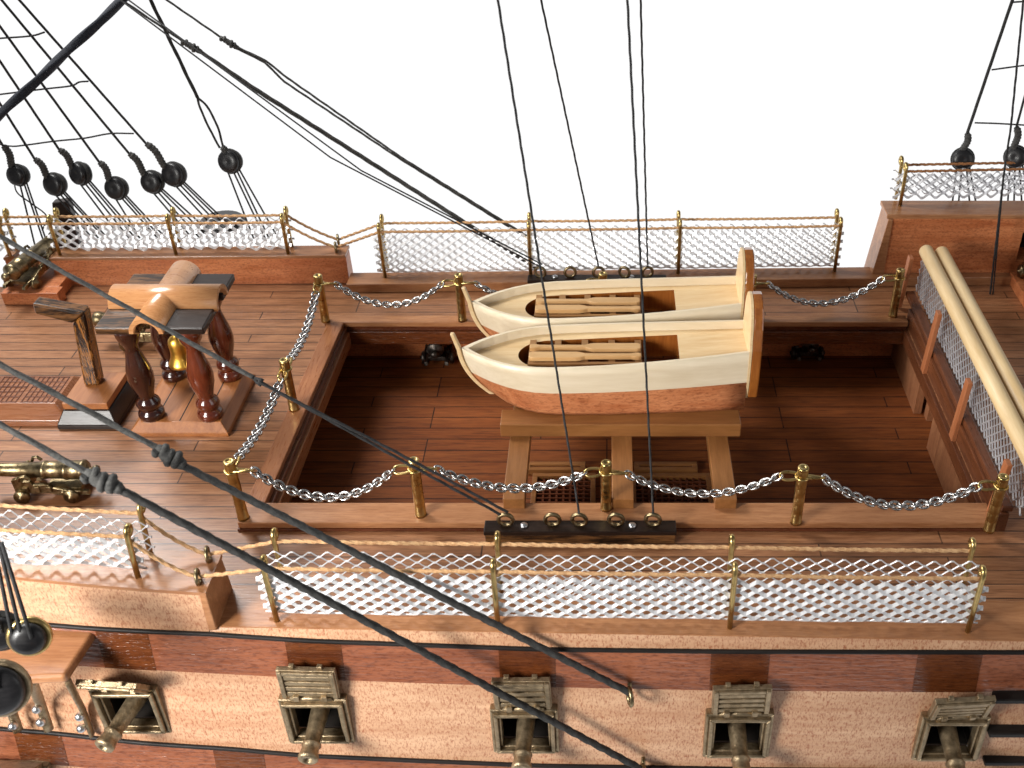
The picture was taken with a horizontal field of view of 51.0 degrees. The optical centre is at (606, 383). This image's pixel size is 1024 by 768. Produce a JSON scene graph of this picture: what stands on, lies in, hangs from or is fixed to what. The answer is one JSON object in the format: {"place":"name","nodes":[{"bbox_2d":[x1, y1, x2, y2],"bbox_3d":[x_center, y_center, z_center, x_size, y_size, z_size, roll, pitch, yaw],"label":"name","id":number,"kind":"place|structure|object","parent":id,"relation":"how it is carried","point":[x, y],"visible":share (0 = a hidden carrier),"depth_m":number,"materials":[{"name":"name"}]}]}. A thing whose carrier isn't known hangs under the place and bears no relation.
{"place":"outdoors","nodes":[
{"label":"outdoors","id":0,"kind":"place"},
{"bbox_2d":[0,0,127,120],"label":"forestay","id":1,"kind":"object","parent":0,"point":[58,59],"visible":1,"depth_m":24.25,"materials":[{"name":"black fabric"}]},
{"bbox_2d":[52,198,83,247],"bbox_3d":[-14.502,-4.214,28.528,0.723,1.599,0.250,0,35,0],"label":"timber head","id":2,"kind":"object","parent":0,"point":[58,204],"visible":0.27,"depth_m":28.27},
{"bbox_2d":[92,311,151,350],"bbox_3d":[-10.901,-1.354,25.399,2.473,0.840,1.000,0,35,0],"label":"deck gun","id":3,"kind":"object","parent":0,"point":[97,316],"visible":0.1,"depth_m":25.15,"materials":[{"name":"gold metal"}]},
{"bbox_2d":[166,0,526,236],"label":"stay rope","id":4,"kind":"object","parent":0,"point":[229,43],"visible":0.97,"depth_m":27.06,"materials":[{"name":"fabric"}]},
{"bbox_2d":[0,201,1023,767],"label":"ship hull","id":5,"kind":"object","parent":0,"point":[864,407],"visible":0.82,"depth_m":20.20,"materials":[{"name":"brown wood"}]},
{"bbox_2d":[0,610,14,650],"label":"deadeye","id":6,"kind":"object","parent":5,"relation":"on","point":[4,646],"visible":0.38,"depth_m":16.28,"materials":[{"name":"wood"}]},
{"bbox_2d":[0,139,46,244],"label":"shroud","id":7,"kind":"object","parent":5,"relation":"attached to","point":[19,175],"visible":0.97,"depth_m":27.22,"materials":[{"name":"fabric"}]},
{"bbox_2d":[0,760,52,767],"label":"gun port","id":8,"kind":"object","parent":5,"relation":"attached to","point":[22,764],"visible":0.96,"depth_m":19.57,"materials":[{"name":"wood"}]},
{"bbox_2d":[0,208,53,256],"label":"railing","id":9,"kind":"object","parent":5,"relation":"on","point":[6,216],"visible":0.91,"depth_m":27.27,"materials":[{"name":"metal"}]},
{"bbox_2d":[1,270,72,304],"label":"gun bed","id":10,"kind":"object","parent":5,"relation":"on","point":[56,286],"visible":0.7,"depth_m":27.01,"materials":[{"name":"red wood"}]},
{"bbox_2d":[1,229,61,289],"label":"deck gun","id":11,"kind":"object","parent":10,"relation":"on","point":[24,270],"visible":0.76,"depth_m":26.91,"materials":[{"name":"gold metal"}]},
{"bbox_2d":[0,376,79,425],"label":"hatch cover","id":12,"kind":"object","parent":5,"relation":"on","point":[23,403],"visible":0.7,"depth_m":23.00,"materials":[{"name":"brown wood"}]},
{"bbox_2d":[0,630,94,738],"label":"channel","id":13,"kind":"object","parent":5,"relation":"attached to","point":[59,659],"visible":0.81,"depth_m":17.87,"materials":[{"name":"brown wood"}]},
{"bbox_2d":[0,659,32,716],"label":"deadeye","id":14,"kind":"object","parent":13,"relation":"attached to","point":[16,686],"visible":1,"depth_m":15.54,"materials":[{"name":"black wood"}]},
{"bbox_2d":[0,541,52,655],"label":"deadeye","id":15,"kind":"object","parent":13,"relation":"attached to","point":[26,635],"visible":1,"depth_m":16.00,"materials":[{"name":"black wood"}]},
{"bbox_2d":[0,455,99,503],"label":"deck gun","id":16,"kind":"object","parent":5,"relation":"on","point":[67,483],"visible":0.82,"depth_m":20.80,"materials":[{"name":"gold metal"}]},
{"bbox_2d":[0,102,104,237],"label":"shroud","id":17,"kind":"object","parent":5,"relation":"attached to","point":[55,184],"visible":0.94,"depth_m":27.33,"materials":[{"name":"fabric"}]},
{"bbox_2d":[0,60,137,237],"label":"shroud","id":18,"kind":"object","parent":5,"relation":"attached to","point":[80,174],"visible":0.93,"depth_m":27.14,"materials":[{"name":"fabric"}]},
{"bbox_2d":[0,80,88,94],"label":"ratline","id":19,"kind":"object","parent":18,"relation":"attached to","point":[76,83],"visible":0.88,"depth_m":25.95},
{"bbox_2d":[0,132,133,146],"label":"ratline","id":20,"kind":"object","parent":18,"relation":"attached to","point":[64,139],"visible":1,"depth_m":26.72,"materials":[{"name":"fabric"}]},
{"bbox_2d":[0,25,165,237],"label":"shroud","id":21,"kind":"object","parent":5,"relation":"attached to","point":[116,188],"visible":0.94,"depth_m":27.33,"materials":[{"name":"fabric"}]},
{"bbox_2d":[33,297,137,429],"bbox_3d":[-11.172,-0.523,22.686,1.404,2.637,1.500,0,35,0],"label":"galley funnel","id":22,"kind":"object","parent":5,"relation":"on","point":[112,396],"visible":0.81,"depth_m":22.78,"materials":[{"name":"brown wood"}]},
{"bbox_2d":[0,503,203,578],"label":"hammock netting","id":23,"kind":"object","parent":5,"relation":"on","point":[130,544],"visible":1,"depth_m":17.55,"materials":[{"name":"fabric"}]},
{"bbox_2d":[0,0,214,236],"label":"shroud","id":24,"kind":"object","parent":5,"relation":"attached to","point":[152,182],"visible":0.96,"depth_m":27.22,"materials":[{"name":"fabric"}]},
{"bbox_2d":[75,679,171,752],"bbox_3d":[-8.447,5.477,18.700,1.187,1.979,1.478,0,35,0],"label":"gun port","id":25,"kind":"object","parent":5,"relation":"attached to","point":[124,720],"visible":0.98,"depth_m":18.66,"materials":[{"name":"gold metal"}]},
{"bbox_2d":[18,0,233,230],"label":"shroud","id":26,"kind":"object","parent":5,"relation":"attached to","point":[173,173],"visible":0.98,"depth_m":27.10,"materials":[{"name":"fabric"}]},
{"bbox_2d":[95,260,255,436],"bbox_3d":[-9.025,-0.758,22.659,2.230,3.051,2.440,0,35,0],"label":"belfry","id":27,"kind":"object","parent":5,"relation":"on","point":[198,397],"visible":0.85,"depth_m":22.37,"materials":[{"name":"brown wood"}]},
{"bbox_2d":[168,335,185,370],"bbox_3d":[-8.975,-0.931,22.217,0.571,1.310,0.567,0,35,0],"label":"ship bell","id":28,"kind":"object","parent":27,"relation":"hanging from","point":[177,349],"visible":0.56,"depth_m":22.26,"materials":[{"name":"gold metal"}]},
{"bbox_2d":[44,206,335,255],"bbox_3d":[-10.648,-3.966,27.427,7.302,1.109,0.644,0,35,-1],"label":"hammock netting","id":29,"kind":"object","parent":5,"relation":"on","point":[283,216],"visible":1,"depth_m":27.31,"materials":[{"name":"fabric"}]},
{"bbox_2d":[193,568,201,585],"bbox_3d":[-6.768,3.217,17.645,0.095,0.386,0.311,-12,37,-16],"label":"eyebolt","id":30,"kind":"object","parent":5,"relation":"on","point":[196,573],"visible":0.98,"depth_m":17.52,"materials":[{"name":"gold metal"}]},
{"bbox_2d":[204,546,210,563],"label":"eyebolt","id":31,"kind":"object","parent":5,"relation":"on","point":[206,555],"visible":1,"depth_m":17.94,"materials":[{"name":"gold metal"}]},
{"bbox_2d":[149,0,277,237],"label":"shroud","id":32,"kind":"object","parent":5,"relation":"attached to","point":[230,160],"visible":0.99,"depth_m":26.91,"materials":[{"name":"fabric"}]},
{"bbox_2d":[199,210,245,233],"bbox_3d":[-10.296,-4.332,28.536,1.240,0.200,1.240,0,35,0],"label":"anchor bell","id":33,"kind":"object","parent":5,"relation":"attached to","point":[227,212],"visible":0.34,"depth_m":28.48,"materials":[{"name":"metal"}]},
{"bbox_2d":[223,455,254,521],"bbox_3d":[-6.853,1.937,19.954,0.464,1.400,0.618,-30,45,-35],"label":"chain post","id":34,"kind":"object","parent":5,"relation":"on","point":[231,470],"visible":0.94,"depth_m":19.71,"materials":[{"name":"gold metal"}]},
{"bbox_2d":[233,377,283,459],"bbox_3d":[-6.848,0.702,21.106,0.201,0.339,2.785,1,35,2],"label":"chain","id":35,"kind":"object","parent":34,"relation":"hanging from","point":[253,438],"visible":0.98,"depth_m":21.12,"materials":[{"name":"metal"}]},
{"bbox_2d":[250,466,395,502],"bbox_3d":[-5.237,1.855,19.867,2.682,0.797,0.202,-1,35,-1],"label":"chain","id":36,"kind":"object","parent":34,"relation":"hanging from","point":[295,491],"visible":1,"depth_m":19.92,"materials":[{"name":"metal"}]},
{"bbox_2d":[277,357,299,411],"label":"chain post","id":37,"kind":"object","parent":5,"relation":"on","point":[285,367],"visible":0.95,"depth_m":22.58,"materials":[{"name":"gold metal"}]},
{"bbox_2d":[286,291,319,360],"bbox_3d":[-6.822,-1.255,24.035,0.201,0.340,2.938,-1,35,-1],"label":"chain","id":38,"kind":"object","parent":37,"relation":"hanging from","point":[301,340],"visible":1,"depth_m":24.20,"materials":[{"name":"metal"}]},
{"bbox_2d":[275,663,354,764],"bbox_3d":[-5.136,5.598,18.629,1.081,2.100,1.370,23,41,28],"label":"gun port","id":39,"kind":"object","parent":5,"relation":"attached to","point":[316,690],"visible":1,"depth_m":18.50,"materials":[{"name":"gold metal"}]},
{"bbox_2d":[312,273,336,322],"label":"chain post","id":40,"kind":"object","parent":5,"relation":"on","point":[319,283],"visible":0.98,"depth_m":25.54,"materials":[{"name":"gold metal"}]},
{"bbox_2d":[334,281,444,307],"bbox_3d":[-5.196,-2.151,25.631,2.663,0.704,0.201,0,35,-1],"label":"chain","id":41,"kind":"object","parent":40,"relation":"hanging from","point":[433,290],"visible":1,"depth_m":25.66,"materials":[{"name":"metal"}]},
{"bbox_2d":[126,2,534,268],"bbox_3d":[-6.987,-6.291,26.646,10.291,7.884,0.210,0,35,0],"label":"stay rope","id":42,"kind":"object","parent":5,"relation":"attached to","point":[343,144],"visible":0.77,"depth_m":26.61,"materials":[{"name":"fabric"}]},
{"bbox_2d":[392,456,437,518],"bbox_3d":[-3.553,1.942,19.983,0.859,1.360,0.277,0,35,0],"label":"chain post","id":43,"kind":"object","parent":5,"relation":"on","point":[418,494],"visible":0.8,"depth_m":19.84,"materials":[{"name":"gold metal"}]},
{"bbox_2d":[434,465,587,493],"bbox_3d":[-1.782,1.755,19.957,2.869,0.651,0.201,-2,35,-2],"label":"chain","id":44,"kind":"object","parent":43,"relation":"hanging from","point":[496,486],"visible":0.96,"depth_m":20.02,"materials":[{"name":"metal"}]},
{"bbox_2d":[420,344,455,365],"bbox_3d":[-4.354,-1.215,27.850,0.918,0.771,2.271,0,35,0],"label":"deck gun","id":45,"kind":"object","parent":5,"relation":"on","point":[435,352],"visible":0.38,"depth_m":27.33,"materials":[{"name":"metal"}]},
{"bbox_2d":[441,273,476,322],"bbox_3d":[-3.532,-2.080,25.703,0.860,1.280,0.277,0,35,0],"label":"chain post","id":46,"kind":"object","parent":5,"relation":"on","point":[459,282],"visible":1,"depth_m":25.52,"materials":[{"name":"gold metal"}]},
{"bbox_2d":[503,406,531,508],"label":"skid beam","id":47,"kind":"structure","parent":5,"relation":"on","point":[517,467],"depth_m":21.11,"materials":[{"name":"brown wood"}]},
{"bbox_2d":[500,410,740,435],"bbox_3d":[0.282,0.806,22.042,4.926,0.318,0.520,0,35,0],"label":"skid plank","id":48,"kind":"object","parent":47,"relation":"on","point":[699,423],"visible":0.98,"depth_m":21.85,"materials":[{"name":"brown wood"}]},
{"bbox_2d":[450,291,763,414],"bbox_3d":[-0.047,-0.794,21.910,6.293,2.443,1.640,0,35,0],"label":"rowboat","id":49,"kind":"object","parent":48,"relation":"on","point":[707,365],"visible":0.98,"depth_m":21.80,"materials":[{"name":"brown wood"}]},
{"bbox_2d":[490,674,559,767],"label":"gun port","id":50,"kind":"object","parent":5,"relation":"attached to","point":[524,745],"visible":0.91,"depth_m":18.54,"materials":[{"name":"gold metal"}]},
{"bbox_2d":[534,266,546,277],"bbox_3d":[-1.714,-2.848,27.444,0.348,0.430,0.105,12,37,16],"label":"eyebolt","id":51,"kind":"object","parent":5,"relation":"on","point":[537,274],"visible":0.76,"depth_m":27.39,"materials":[{"name":"gold metal"}]},
{"bbox_2d":[120,0,538,266],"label":"thread","id":52,"kind":"object","parent":51,"relation":"attached to","point":[122,1],"visible":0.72,"depth_m":26.04},
{"bbox_2d":[128,0,541,264],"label":"thread","id":53,"kind":"object","parent":51,"relation":"attached to","point":[156,20],"visible":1,"depth_m":25.99},
{"bbox_2d":[530,473,595,502],"bbox_3d":[-0.949,2.379,23.352,1.403,0.140,1.166,0,35,0],"label":"hatch grating","id":54,"kind":"object","parent":5,"relation":"on","point":[586,488],"visible":0.44,"depth_m":23.38,"materials":[{"name":"brown wood"}]},
{"bbox_2d":[484,520,676,542],"bbox_3d":[-0.499,2.762,20.034,3.595,0.360,0.320,0,35,0],"label":"eyebolt bar","id":55,"kind":"object","parent":5,"relation":"on","point":[591,531],"visible":0.97,"depth_m":19.93,"materials":[{"name":"black wood"}]},
{"bbox_2d":[496,512,514,526],"bbox_3d":[-1.888,2.564,19.893,0.349,0.430,0.112,0,35,0],"label":"eyebolt","id":56,"kind":"object","parent":55,"relation":"on","point":[505,524],"visible":1,"depth_m":19.84,"materials":[{"name":"gold metal"}]},
{"bbox_2d":[0,234,507,515],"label":"stay thread","id":57,"kind":"object","parent":56,"relation":"attached to","point":[333,421],"visible":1,"depth_m":17.90,"materials":[{"name":"black fabric"}]},
{"bbox_2d":[543,512,561,526],"bbox_3d":[-1.015,2.564,19.893,0.350,0.430,0.112,0,35,0],"label":"eyebolt","id":58,"kind":"object","parent":55,"relation":"on","point":[551,524],"visible":1,"depth_m":19.84,"materials":[{"name":"gold metal"}]},
{"bbox_2d":[570,512,587,526],"bbox_3d":[-0.515,2.564,19.893,0.348,0.430,0.108,9,37,13],"label":"eyebolt","id":59,"kind":"object","parent":55,"relation":"on","point":[579,524],"visible":1,"depth_m":19.84,"materials":[{"name":"gold metal"}]},
{"bbox_2d":[496,0,579,513],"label":"thread","id":60,"kind":"object","parent":59,"relation":"attached to","point":[530,206],"visible":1,"depth_m":17.67},
{"bbox_2d":[607,512,624,526],"bbox_3d":[0.172,2.564,19.893,0.348,0.430,0.112,0,35,0],"label":"eyebolt","id":61,"kind":"object","parent":55,"relation":"on","point":[616,524],"visible":1,"depth_m":19.83,"materials":[{"name":"gold metal"}]},
{"bbox_2d":[644,512,661,526],"bbox_3d":[0.858,2.564,19.893,0.348,0.430,0.108,9,36,12],"label":"eyebolt","id":62,"kind":"object","parent":55,"relation":"on","point":[652,524],"visible":1,"depth_m":19.83,"materials":[{"name":"gold metal"}]},
{"bbox_2d":[626,0,653,513],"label":"thread","id":63,"kind":"object","parent":62,"relation":"attached to","point":[639,240],"visible":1,"depth_m":17.76},
{"bbox_2d":[337,208,843,277],"bbox_3d":[-0.480,-3.703,27.682,13.124,1.529,0.864,-1,35,-1],"label":"hammock netting","id":64,"kind":"object","parent":5,"relation":"on","point":[384,255],"visible":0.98,"depth_m":27.47,"materials":[{"name":"fabric"}]},
{"bbox_2d":[198,527,988,632],"bbox_3d":[-0.263,3.270,17.954,13.021,1.449,0.884,1,35,1],"label":"hammock netting","id":65,"kind":"object","parent":5,"relation":"on","point":[730,590],"visible":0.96,"depth_m":17.78,"materials":[{"name":"fabric"}]},
{"bbox_2d":[527,275,665,283],"bbox_3d":[-0.256,-2.638,27.594,3.580,0.390,0.300,0,35,0],"label":"eyebolt bar","id":66,"kind":"object","parent":5,"relation":"on","point":[531,279],"visible":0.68,"depth_m":27.48,"materials":[{"name":"black wood"}]},
{"bbox_2d":[586,271,606,279],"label":"chain post","id":67,"kind":"object","parent":5,"relation":"on","point":[602,274],"visible":0.19,"depth_m":25.36,"materials":[{"name":"gold metal"}]},
{"bbox_2d":[474,281,496,293],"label":"chain","id":68,"kind":"object","parent":67,"relation":"hanging from","point":[486,289],"visible":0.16,"depth_m":25.51,"materials":[{"name":"metal"}]},
{"bbox_2d":[592,266,604,277],"bbox_3d":[-0.217,-2.848,27.444,0.347,0.430,0.112,0,35,0],"label":"eyebolt","id":69,"kind":"object","parent":5,"relation":"on","point":[596,268],"visible":0.73,"depth_m":27.36,"materials":[{"name":"gold metal"}]},
{"bbox_2d":[540,0,598,266],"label":"thread","id":70,"kind":"object","parent":69,"relation":"attached to","point":[553,57],"visible":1,"depth_m":24.09},
{"bbox_2d":[583,459,628,511],"bbox_3d":[-0.015,1.926,20.185,0.857,1.150,0.277,0,35,0],"label":"chain post","id":71,"kind":"object","parent":5,"relation":"on","point":[606,471],"visible":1,"depth_m":20.00,"materials":[{"name":"gold metal"}]},
{"bbox_2d":[611,436,633,508],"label":"skid beam","id":72,"kind":"structure","parent":5,"relation":"on","point":[622,485],"depth_m":21.00,"materials":[{"name":"brown wood"}]},
{"bbox_2d":[626,682,633,707],"bbox_3d":[0.383,5.228,18.289,0.128,0.405,0.666,-2,35,-2],"label":"ring eye","id":73,"kind":"object","parent":5,"relation":"attached to","point":[630,699],"visible":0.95,"depth_m":18.03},
{"bbox_2d":[0,361,628,695],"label":"backstay","id":74,"kind":"object","parent":73,"relation":"attached to","point":[167,455],"visible":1,"depth_m":16.87,"materials":[{"name":"black fabric"}]},
{"bbox_2d":[640,756,645,767],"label":"ring eye","id":75,"kind":"object","parent":5,"relation":"attached to","point":[643,764],"visible":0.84,"depth_m":19.22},
{"bbox_2d":[0,421,641,767],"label":"backstay","id":76,"kind":"object","parent":75,"relation":"attached to","point":[105,481],"visible":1,"depth_m":16.54,"materials":[{"name":"black fabric"}]},
{"bbox_2d":[642,266,653,277],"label":"eyebolt","id":77,"kind":"object","parent":5,"relation":"on","point":[650,274],"visible":0.87,"depth_m":27.39,"materials":[{"name":"gold metal"}]},
{"bbox_2d":[640,0,648,266],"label":"thread","id":78,"kind":"object","parent":77,"relation":"attached to","point":[642,62],"visible":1,"depth_m":24.11},
{"bbox_2d":[633,473,713,502],"bbox_3d":[1.420,2.379,23.352,1.783,0.140,1.166,0,35,0],"label":"hatch grating","id":79,"kind":"object","parent":5,"relation":"on","point":[696,482],"visible":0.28,"depth_m":23.50,"materials":[{"name":"brown wood"}]},
{"bbox_2d":[706,436,736,508],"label":"skid beam","id":80,"kind":"structure","parent":5,"relation":"on","point":[720,466],"depth_m":21.09,"materials":[{"name":"brown wood"}]},
{"bbox_2d":[702,681,773,767],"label":"gun port","id":81,"kind":"object","parent":5,"relation":"on","point":[736,708],"visible":1,"depth_m":18.48,"materials":[{"name":"gold metal"}]},
{"bbox_2d":[779,464,825,525],"bbox_3d":[3.581,2.066,19.808,0.857,1.360,0.277,0,35,0],"label":"chain post","id":82,"kind":"object","parent":5,"relation":"on","point":[802,477],"visible":1,"depth_m":19.60,"materials":[{"name":"gold metal"}]},
{"bbox_2d":[624,470,783,498],"bbox_3d":[1.780,1.842,19.887,2.942,0.693,0.209,4,36,5],"label":"chain","id":83,"kind":"object","parent":82,"relation":"hanging from","point":[719,493],"visible":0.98,"depth_m":19.96,"materials":[{"name":"metal"}]},
{"bbox_2d":[822,474,982,510],"bbox_3d":[5.381,2.018,19.644,2.928,0.722,0.202,2,35,3],"label":"chain","id":84,"kind":"object","parent":82,"relation":"hanging from","point":[971,488],"visible":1,"depth_m":19.69,"materials":[{"name":"metal"}]},
{"bbox_2d":[790,344,824,360],"bbox_3d":[5.202,-1.339,28.023,0.918,0.771,2.271,0,35,0],"label":"deck gun","id":85,"kind":"object","parent":5,"relation":"on","point":[817,350],"visible":0.32,"depth_m":27.50,"materials":[{"name":"metal"}]},
{"bbox_2d":[882,267,904,317],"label":"chain post","id":86,"kind":"object","parent":5,"relation":"on","point":[898,279],"visible":1,"depth_m":25.72,"materials":[{"name":"gold metal"}]},
{"bbox_2d":[767,276,885,306],"bbox_3d":[5.263,-2.235,25.789,2.874,0.781,0.202,-1,35,-1],"label":"chain","id":87,"kind":"object","parent":86,"relation":"hanging from","point":[778,291],"visible":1,"depth_m":25.84,"materials":[{"name":"metal"}]},
{"bbox_2d":[898,255,913,307],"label":"barricade post","id":88,"kind":"object","parent":5,"relation":"on","point":[909,263],"visible":0.74,"depth_m":26.22,"materials":[{"name":"brown wood"}]},
{"bbox_2d":[921,310,941,373],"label":"barricade post","id":89,"kind":"object","parent":5,"relation":"on","point":[931,340],"visible":0.91,"depth_m":24.16,"materials":[{"name":"brown wood"}]},
{"bbox_2d":[911,694,995,767],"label":"gun port","id":90,"kind":"object","parent":5,"relation":"on","point":[947,716],"visible":1,"depth_m":18.43,"materials":[{"name":"gold metal"}]},
{"bbox_2d":[890,155,1023,206],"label":"hammock netting","id":91,"kind":"object","parent":5,"relation":"on","point":[903,166],"visible":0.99,"depth_m":27.14,"materials":[{"name":"fabric"}]},
{"bbox_2d":[950,0,1013,200],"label":"shroud","id":92,"kind":"object","parent":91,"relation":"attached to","point":[963,153],"visible":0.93,"depth_m":27.04,"materials":[{"name":"fabric"}]},
{"bbox_2d":[1003,96,1023,200],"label":"shroud","id":93,"kind":"object","parent":91,"relation":"attached to","point":[1016,153],"visible":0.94,"depth_m":27.17,"materials":[{"name":"fabric"}]},
{"bbox_2d":[949,378,972,440],"bbox_3d":[7.375,0.633,22.300,0.189,1.695,0.260,0,35,0],"label":"barricade post","id":94,"kind":"object","parent":5,"relation":"on","point":[961,405],"visible":0.89,"depth_m":22.15,"materials":[{"name":"brown wood"}]},
{"bbox_2d":[916,260,1023,515],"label":"barricade netting","id":95,"kind":"object","parent":5,"relation":"attached to","point":[924,298],"visible":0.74,"depth_m":22.47,"materials":[{"name":"fabric"}]},
{"bbox_2d":[919,245,1023,465],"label":"spar","id":96,"kind":"object","parent":95,"relation":"on","point":[1004,406],"visible":1,"depth_m":22.28,"materials":[{"name":"brown wood"}]},
{"bbox_2d":[935,246,1023,422],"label":"spar","id":97,"kind":"object","parent":5,"relation":"on","point":[1001,363],"visible":0.8,"depth_m":23.00,"materials":[{"name":"brown wood"}]},
{"bbox_2d":[977,473,1009,533],"bbox_3d":[7.027,2.204,19.648,0.568,1.320,0.277,0,35,0],"label":"chain post","id":98,"kind":"object","parent":5,"relation":"on","point":[1000,488],"visible":1,"depth_m":19.48,"materials":[{"name":"gold metal"}]},
{"bbox_2d":[992,195,1002,293],"bbox_3d":[9.696,-3.669,26.414,0.573,3.449,0.040,-11,37,-15],"label":"hanging rope","id":99,"kind":"object","parent":5,"relation":"on","point":[996,251],"visible":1,"depth_m":26.70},
{"bbox_2d":[987,459,1012,511],"bbox_3d":[7.375,2.094,20.136,0.188,1.565,0.260,0,35,0],"label":"barricade post","id":100,"kind":"object","parent":5,"relation":"on","point":[1006,467],"visible":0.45,"depth_m":19.72,"materials":[{"name":"brown wood"}]},
{"bbox_2d":[989,0,1023,294],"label":"hanging rope","id":101,"kind":"object","parent":5,"relation":"attached to","point":[1013,99],"visible":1,"depth_m":24.80,"materials":[{"name":"fabric"}]},
{"bbox_2d":[1010,271,1023,306],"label":"gun bed","id":102,"kind":"object","parent":5,"relation":"on","point":[1017,284],"visible":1,"depth_m":27.38,"materials":[{"name":"red wood"}]},
{"bbox_2d":[0,0,1023,286],"label":"sky","id":103,"kind":"structure","parent":0,"point":[753,108],"materials":[{"name":"white"}]},
{"bbox_2d":[528,462,585,473],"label":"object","id":104,"kind":"object","parent":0,"point":[549,467],"visible":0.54,"depth_m":23.94,"materials":[{"name":"brown wood"}]},
{"bbox_2d":[634,462,697,472],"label":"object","id":105,"kind":"object","parent":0,"point":[670,467],"visible":0.97,"depth_m":23.94,"materials":[{"name":"brown wood"}]},
{"bbox_3d":[0.219,-0.336,23.648,4.600,0.316,0.600,0,35,0],"label":"skid plank","id":106,"kind":"object","parent":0,"visible":0},
{"bbox_2d":[462,247,754,336],"bbox_3d":[-0.019,-1.867,23.417,6.293,2.443,1.640,0,35,0],"label":"rowboat","id":107,"kind":"object","parent":106,"relation":"on","point":[705,298],"visible":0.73,"depth_m":23.51,"materials":[{"name":"brown wood"}]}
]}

